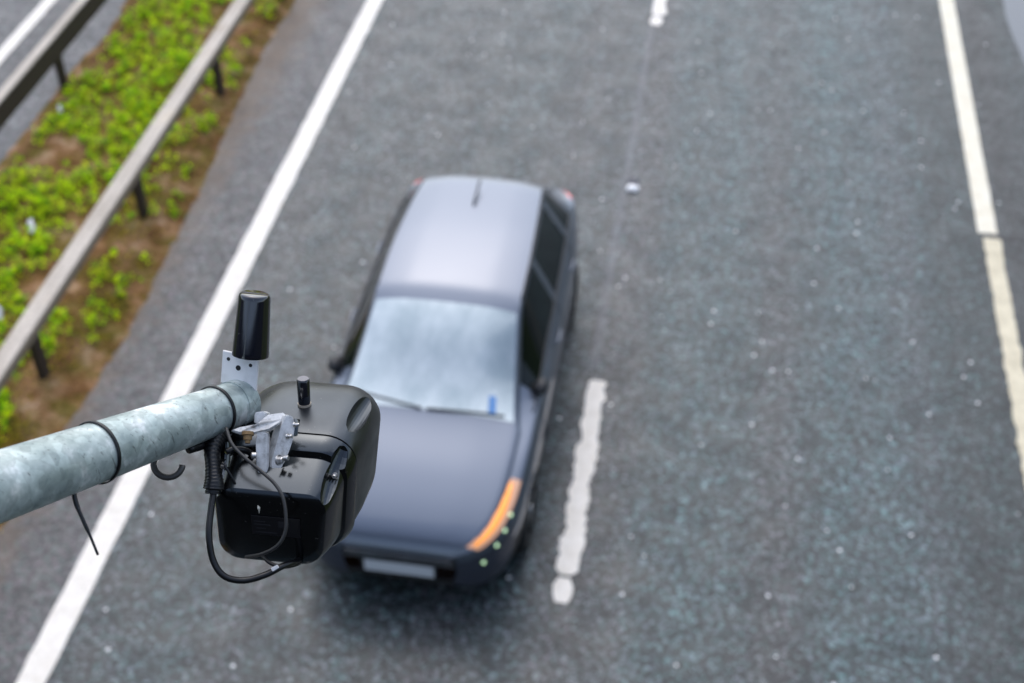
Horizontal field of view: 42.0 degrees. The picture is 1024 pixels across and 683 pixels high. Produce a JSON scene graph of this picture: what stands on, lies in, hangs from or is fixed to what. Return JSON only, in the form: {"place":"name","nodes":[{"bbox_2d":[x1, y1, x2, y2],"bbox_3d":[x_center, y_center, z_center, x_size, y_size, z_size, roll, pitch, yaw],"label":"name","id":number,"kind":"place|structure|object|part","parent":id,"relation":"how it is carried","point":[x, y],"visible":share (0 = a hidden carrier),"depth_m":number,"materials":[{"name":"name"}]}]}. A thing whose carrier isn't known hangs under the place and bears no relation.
{"place":"outdoors","nodes":[
{"label":"outdoors","id":0,"kind":"place"},
{"bbox_2d":[0,0,125,160],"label":"opposite carriageway","id":1,"kind":"structure","parent":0,"point":[15,15],"depth_m":16.36,"materials":[{"name":"grey asphalt"}]},
{"bbox_2d":[0,0,55,62],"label":"edge line","id":2,"kind":"object","parent":1,"relation":"on","point":[23,29],"visible":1,"depth_m":16.63,"materials":[{"name":"white paint"}]},
{"bbox_2d":[0,0,294,528],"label":"verge","id":3,"kind":"structure","parent":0,"point":[58,397],"depth_m":13.79,"materials":[{"name":"brown soil"}]},
{"bbox_2d":[0,0,106,129],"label":"crash barrier","id":4,"kind":"object","parent":3,"relation":"on","point":[31,71],"visible":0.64,"depth_m":14.90,"materials":[{"name":"metal"}]},
{"bbox_2d":[0,0,280,440],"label":"green weeds","id":5,"kind":"object","parent":3,"relation":"on","point":[39,199],"visible":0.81,"depth_m":14.53,"materials":[{"name":"green plant"}]},
{"bbox_2d":[0,307,2,320],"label":"litter","id":6,"kind":"object","parent":5,"relation":"on","point":[1,312],"visible":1,"depth_m":12.21,"materials":[{"name":"white"}]},
{"bbox_2d":[27,219,34,232],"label":"litter","id":7,"kind":"object","parent":5,"relation":"on","point":[29,221],"visible":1,"depth_m":13.25,"materials":[{"name":"white"}]},
{"bbox_2d":[0,0,282,391],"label":"crash barrier","id":8,"kind":"object","parent":3,"relation":"on","point":[23,337],"visible":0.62,"depth_m":12.70,"materials":[{"name":"metal"}]},
{"bbox_2d":[0,0,282,531],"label":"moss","id":9,"kind":"object","parent":3,"relation":"on","point":[77,314],"visible":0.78,"depth_m":13.84,"materials":[{"name":"green plant"}]},
{"bbox_2d":[0,0,365,682],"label":"hard strip","id":10,"kind":"object","parent":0,"point":[41,549],"depth_m":12.86,"materials":[{"name":"concrete"}]},
{"bbox_2d":[15,0,1023,682],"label":"carriageway","id":11,"kind":"structure","parent":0,"point":[783,340],"depth_m":12.06,"materials":[{"name":"grey asphalt"}]},
{"bbox_2d":[16,0,382,682],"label":"edge line","id":12,"kind":"object","parent":11,"relation":"on","point":[50,644],"visible":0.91,"depth_m":12.11,"materials":[{"name":"white paint"}]},
{"bbox_2d":[321,175,578,585],"bbox_3d":[-0.481,0.010,11.072,1.803,1.516,4.301,6,42,7],"label":"car","id":13,"kind":"object","parent":11,"relation":"on","point":[449,359],"visible":0.88,"depth_m":10.31,"materials":[{"name":"grey paint"}]},
{"bbox_3d":[-1.194,-0.250,10.741,0.193,0.439,1.030,6,42,7],"label":"side window","id":14,"kind":"part","parent":13,"relation":"part of","materials":[{"name":"black glass"}]},
{"bbox_3d":[-1.013,-0.937,11.452,0.218,0.358,0.772,6,42,7],"label":"side window","id":15,"kind":"part","parent":13,"relation":"part of","materials":[{"name":"grey glass"}]},
{"bbox_3d":[-0.897,-1.327,11.931,0.216,0.324,0.278,6,42,7],"label":"side window","id":16,"kind":"part","parent":13,"relation":"part of","materials":[{"name":"grey glass"}]},
{"bbox_3d":[0.178,-0.108,10.572,0.190,0.436,1.031,6,42,7],"label":"side window","id":17,"kind":"part","parent":13,"relation":"part of","materials":[{"name":"black glass"}]},
{"bbox_3d":[0.309,-0.796,11.292,0.218,0.358,0.772,6,42,7],"label":"side window","id":18,"kind":"part","parent":13,"relation":"part of","materials":[{"name":"black glass"}]},
{"bbox_3d":[0.393,-1.189,11.776,0.216,0.324,0.278,6,42,7],"label":"side window","id":19,"kind":"part","parent":13,"relation":"part of","materials":[{"name":"black glass"}]},
{"bbox_2d":[553,577,572,603],"bbox_3d":[0.382,1.881,10.089,0.159,0.001,0.240,6,42,7],"label":"lane line","id":20,"kind":"object","parent":11,"relation":"on","point":[562,589],"visible":1,"depth_m":10.09,"materials":[{"name":"white paint"}]},
{"bbox_2d":[555,380,606,574],"bbox_3d":[0.591,1.065,11.012,0.207,0.001,2.200,6,42,7],"label":"lane line","id":21,"kind":"object","parent":11,"relation":"on","point":[572,543],"visible":1,"depth_m":10.90,"materials":[{"name":"white paint"}]},
{"bbox_2d":[627,178,639,191],"bbox_3d":[1.282,-1.653,14.071,0.125,0.029,0.240,6,42,7],"label":"road stud","id":22,"kind":"object","parent":11,"relation":"on","point":[633,185],"visible":1,"depth_m":14.05,"materials":[{"name":"grey plastic"}]},
{"bbox_2d":[650,16,662,24],"bbox_3d":[1.817,-4.040,16.781,0.156,0.001,0.240,6,42,7],"label":"lane line","id":23,"kind":"object","parent":11,"relation":"on","point":[656,20],"visible":1,"depth_m":16.78,"materials":[{"name":"white paint"}]},
{"bbox_2d":[652,0,666,14],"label":"lane line","id":24,"kind":"object","parent":11,"relation":"on","point":[659,6],"visible":1,"depth_m":17.04,"materials":[{"name":"white paint"}]},
{"bbox_2d":[939,0,996,233],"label":"edge line","id":25,"kind":"object","parent":11,"relation":"on","point":[982,204],"visible":1,"depth_m":14.98,"materials":[{"name":"beige paint"}]},
{"bbox_2d":[983,238,1023,472],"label":"edge line","id":26,"kind":"object","parent":11,"relation":"on","point":[1008,334],"visible":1,"depth_m":12.31,"materials":[{"name":"paint"}]},
{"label":"footbridge","id":27,"kind":"structure","parent":0,"visible":0},
{"bbox_2d":[0,383,249,554],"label":"mounting pole","id":28,"kind":"object","parent":27,"relation":"attached to","point":[38,473],"visible":0.98,"depth_m":1.30,"materials":[{"name":"grey metal"}]},
{"bbox_2d":[150,461,184,480],"bbox_3d":[-0.368,0.132,1.418,0.036,0.022,0.026,25,47,25],"label":"cable hook","id":29,"kind":"object","parent":28,"relation":"hanging from","point":[157,473],"visible":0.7,"depth_m":1.42,"materials":[{"name":"grey metal"}]},
{"bbox_2d":[185,424,245,453],"bbox_3d":[-0.327,0.106,1.470,0.017,0.037,0.080,29,49,29],"label":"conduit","id":30,"kind":"object","parent":28,"relation":"attached to","point":[197,448],"visible":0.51,"depth_m":1.44,"materials":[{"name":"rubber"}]},
{"bbox_2d":[220,290,270,424],"bbox_3d":[-0.300,0.019,1.499,0.056,0.150,0.098,17,44,18],"label":"stub antenna","id":31,"kind":"object","parent":28,"relation":"attached to","point":[250,350],"visible":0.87,"depth_m":1.48,"materials":[{"name":"black plastic"}]},
{"bbox_2d":[224,427,287,558],"bbox_3d":[-0.273,0.167,1.446,0.054,0.108,0.118,-9,42,-10],"label":"signal cable","id":32,"kind":"object","parent":28,"relation":"attached to","point":[263,473],"visible":1,"depth_m":1.43,"materials":[{"name":"black rubber"}]},
{"bbox_2d":[232,411,299,472],"bbox_3d":[-0.266,0.113,1.486,0.072,0.088,0.094,6,42,7],"label":"camera bracket","id":33,"kind":"object","parent":28,"relation":"attached to","point":[283,429],"visible":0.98,"depth_m":1.46,"materials":[{"name":"metal"}]},
{"bbox_2d":[224,446,253,456],"bbox_3d":[-0.293,0.126,1.468,0.043,0.039,0.014,-24,47,-25],"label":"short cable","id":34,"kind":"object","parent":33,"relation":"attached to","point":[242,449],"visible":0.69,"depth_m":1.46,"materials":[{"name":"rubber"}]},
{"bbox_2d":[215,376,380,563],"bbox_3d":[-0.253,0.147,1.541,0.172,0.205,0.227,6,42,7],"label":"traffic camera","id":35,"kind":"object","parent":33,"relation":"attached to","point":[323,477],"visible":0.89,"depth_m":1.47,"materials":[{"name":"plastic"}]},
{"bbox_2d":[206,494,301,583],"bbox_3d":[-0.281,0.191,1.470,0.098,0.121,0.159,-3,42,-3],"label":"power cable","id":36,"kind":"object","parent":35,"relation":"attached to","point":[223,575],"visible":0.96,"depth_m":1.42,"materials":[{"name":"rubber"}]},
{"bbox_2d":[203,431,235,494],"bbox_3d":[-0.322,0.128,1.457,0.038,0.046,0.085,-9,42,-10],"label":"taped bundle","id":37,"kind":"object","parent":36,"relation":"attached to","point":[214,479],"visible":0.88,"depth_m":1.44,"materials":[{"name":"plastic"}]},
{"bbox_2d":[261,555,301,568],"bbox_3d":[-0.244,0.245,1.466,0.052,0.047,0.030,-31,50,-30],"label":"jumper cable","id":38,"kind":"object","parent":35,"relation":"attached to","point":[266,560],"visible":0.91,"depth_m":1.44,"materials":[{"name":"rubber"}]},
{"label":"shoulder","id":39,"kind":"structure","parent":0,"visible":0},
{"bbox_2d":[995,234,1023,241],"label":"shoulder joint","id":40,"kind":"object","parent":39,"relation":"on","point":[1008,237],"visible":1,"depth_m":13.40,"materials":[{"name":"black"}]},
{"bbox_2d":[1003,0,1023,60],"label":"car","id":41,"kind":"object","parent":39,"relation":"on","point":[1014,11],"visible":1,"depth_m":16.81,"materials":[{"name":"grey metal"}]}
]}

